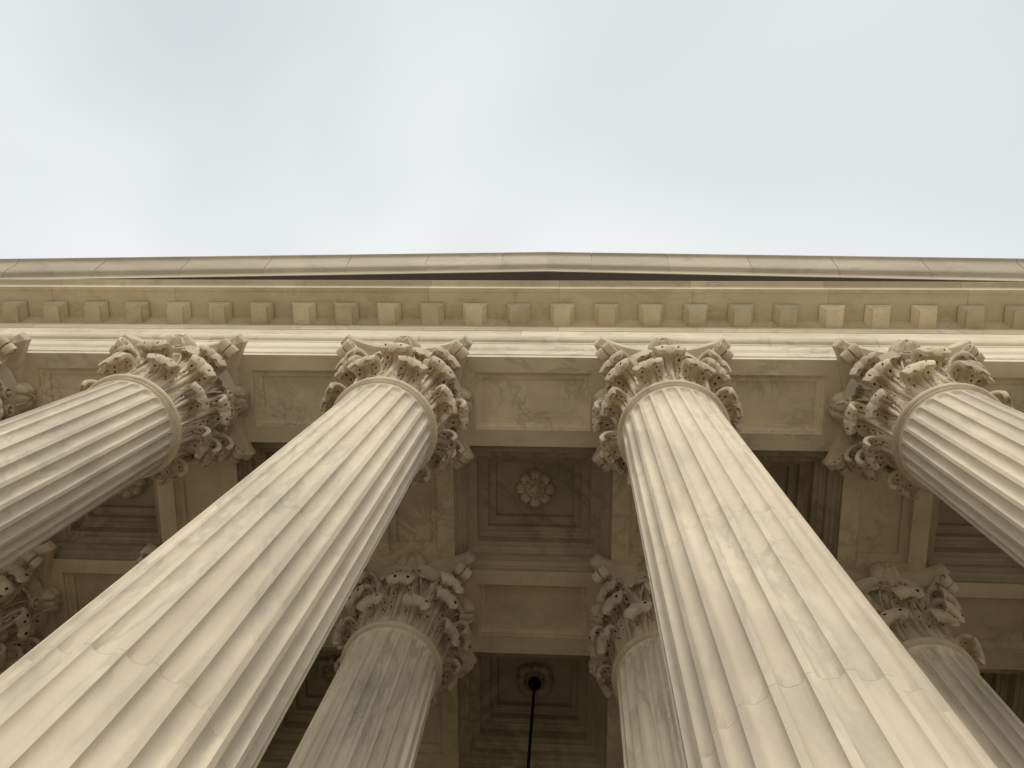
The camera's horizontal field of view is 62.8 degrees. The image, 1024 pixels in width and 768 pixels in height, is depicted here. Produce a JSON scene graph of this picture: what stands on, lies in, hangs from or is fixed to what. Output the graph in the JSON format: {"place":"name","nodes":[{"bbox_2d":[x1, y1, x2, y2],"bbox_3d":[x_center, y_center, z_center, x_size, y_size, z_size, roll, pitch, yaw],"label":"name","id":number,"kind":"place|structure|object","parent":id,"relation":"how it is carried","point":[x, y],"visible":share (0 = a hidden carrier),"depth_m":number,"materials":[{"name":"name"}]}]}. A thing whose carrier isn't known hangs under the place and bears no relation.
{"place":"outdoors","nodes":[
{"label":"outdoors","id":0,"kind":"place"},
{"bbox_2d":[0,0,1023,258],"label":"sky","id":1,"kind":"structure","parent":0,"point":[129,128],"materials":[{"name":"white"}]},
{"bbox_3d":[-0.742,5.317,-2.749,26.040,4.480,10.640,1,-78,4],"label":"portico floor","id":2,"kind":"structure","parent":0,"visible":0},
{"bbox_2d":[0,332,36,420],"bbox_3d":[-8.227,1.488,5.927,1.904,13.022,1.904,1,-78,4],"label":"fluted column","id":3,"kind":"structure","parent":2,"relation":"on","point":[17,395],"depth_m":11.87,"materials":[{"name":"stone"}]},
{"bbox_2d":[0,541,61,674],"bbox_3d":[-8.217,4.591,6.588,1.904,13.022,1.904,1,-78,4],"label":"fluted column","id":4,"kind":"structure","parent":2,"relation":"on","point":[30,600],"depth_m":12.26,"materials":[{"name":"stone"}]},
{"bbox_2d":[0,442,1023,767],"bbox_3d":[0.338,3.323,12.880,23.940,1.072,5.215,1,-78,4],"label":"coffered ceiling","id":5,"kind":"structure","parent":4,"relation":"on","point":[534,530],"depth_m":12.51,"materials":[{"name":"stone"}]},
{"bbox_2d":[526,677,540,767],"bbox_3d":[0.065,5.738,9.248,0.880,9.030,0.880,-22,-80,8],"label":"hanging lamp","id":6,"kind":"object","parent":5,"relation":"hanging from","point":[534,684],"visible":1,"depth_m":12.83,"materials":[{"name":"brown metal"}]},
{"bbox_2d":[0,333,255,569],"bbox_3d":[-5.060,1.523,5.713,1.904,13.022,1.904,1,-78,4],"label":"fluted column","id":7,"kind":"structure","parent":2,"relation":"on","point":[167,411],"depth_m":9.54,"materials":[{"name":"stone"}]},
{"bbox_2d":[132,543,157,567],"bbox_3d":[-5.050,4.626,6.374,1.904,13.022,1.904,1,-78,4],"label":"fluted column","id":8,"kind":"structure","parent":2,"relation":"on","point":[147,550],"depth_m":12.40,"materials":[{"name":"stone"}]},
{"bbox_2d":[0,334,473,767],"bbox_3d":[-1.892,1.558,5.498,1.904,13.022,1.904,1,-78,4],"label":"fluted column","id":9,"kind":"structure","parent":2,"relation":"on","point":[198,641],"depth_m":4.88,"materials":[{"name":"stone"}]},
{"bbox_2d":[0,279,1023,450],"bbox_3d":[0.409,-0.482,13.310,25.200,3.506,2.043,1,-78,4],"label":"entablature","id":10,"kind":"structure","parent":9,"relation":"on","point":[532,376],"depth_m":13.72,"materials":[{"name":"stone"}]},
{"bbox_2d":[0,252,1023,281],"bbox_3d":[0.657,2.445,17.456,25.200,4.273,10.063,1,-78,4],"label":"pediment","id":11,"kind":"structure","parent":10,"relation":"on","point":[545,266],"depth_m":16.82,"materials":[{"name":"stone"}]},
{"bbox_2d":[256,761,289,767],"bbox_3d":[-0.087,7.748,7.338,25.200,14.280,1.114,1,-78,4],"label":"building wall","id":12,"kind":"structure","parent":2,"relation":"on","point":[263,764],"depth_m":13.19,"materials":[{"name":"stone"}]},
{"bbox_2d":[287,551,476,767],"bbox_3d":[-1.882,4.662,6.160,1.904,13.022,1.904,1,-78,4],"label":"fluted column","id":13,"kind":"structure","parent":2,"relation":"on","point":[402,638],"depth_m":10.38,"materials":[{"name":"stone"}]},
{"bbox_2d":[588,554,683,767],"bbox_3d":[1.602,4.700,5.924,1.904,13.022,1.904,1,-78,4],"label":"fluted column","id":14,"kind":"structure","parent":2,"relation":"on","point":[626,664],"depth_m":10.41,"materials":[{"name":"stone"}]},
{"bbox_2d":[591,336,997,767],"bbox_3d":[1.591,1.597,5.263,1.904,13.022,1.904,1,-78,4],"label":"fluted column","id":15,"kind":"structure","parent":2,"relation":"on","point":[782,646],"depth_m":4.64,"materials":[{"name":"stone"}]},
{"bbox_2d":[823,338,1023,566],"bbox_3d":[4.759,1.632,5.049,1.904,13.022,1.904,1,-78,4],"label":"fluted column","id":16,"kind":"structure","parent":2,"relation":"on","point":[914,418],"depth_m":9.54,"materials":[{"name":"stone"}]},
{"bbox_2d":[843,563,1023,767],"bbox_3d":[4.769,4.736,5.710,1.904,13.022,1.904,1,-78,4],"label":"fluted column","id":17,"kind":"structure","parent":2,"relation":"on","point":[918,612],"depth_m":10.21,"materials":[{"name":"stone"}]}
]}

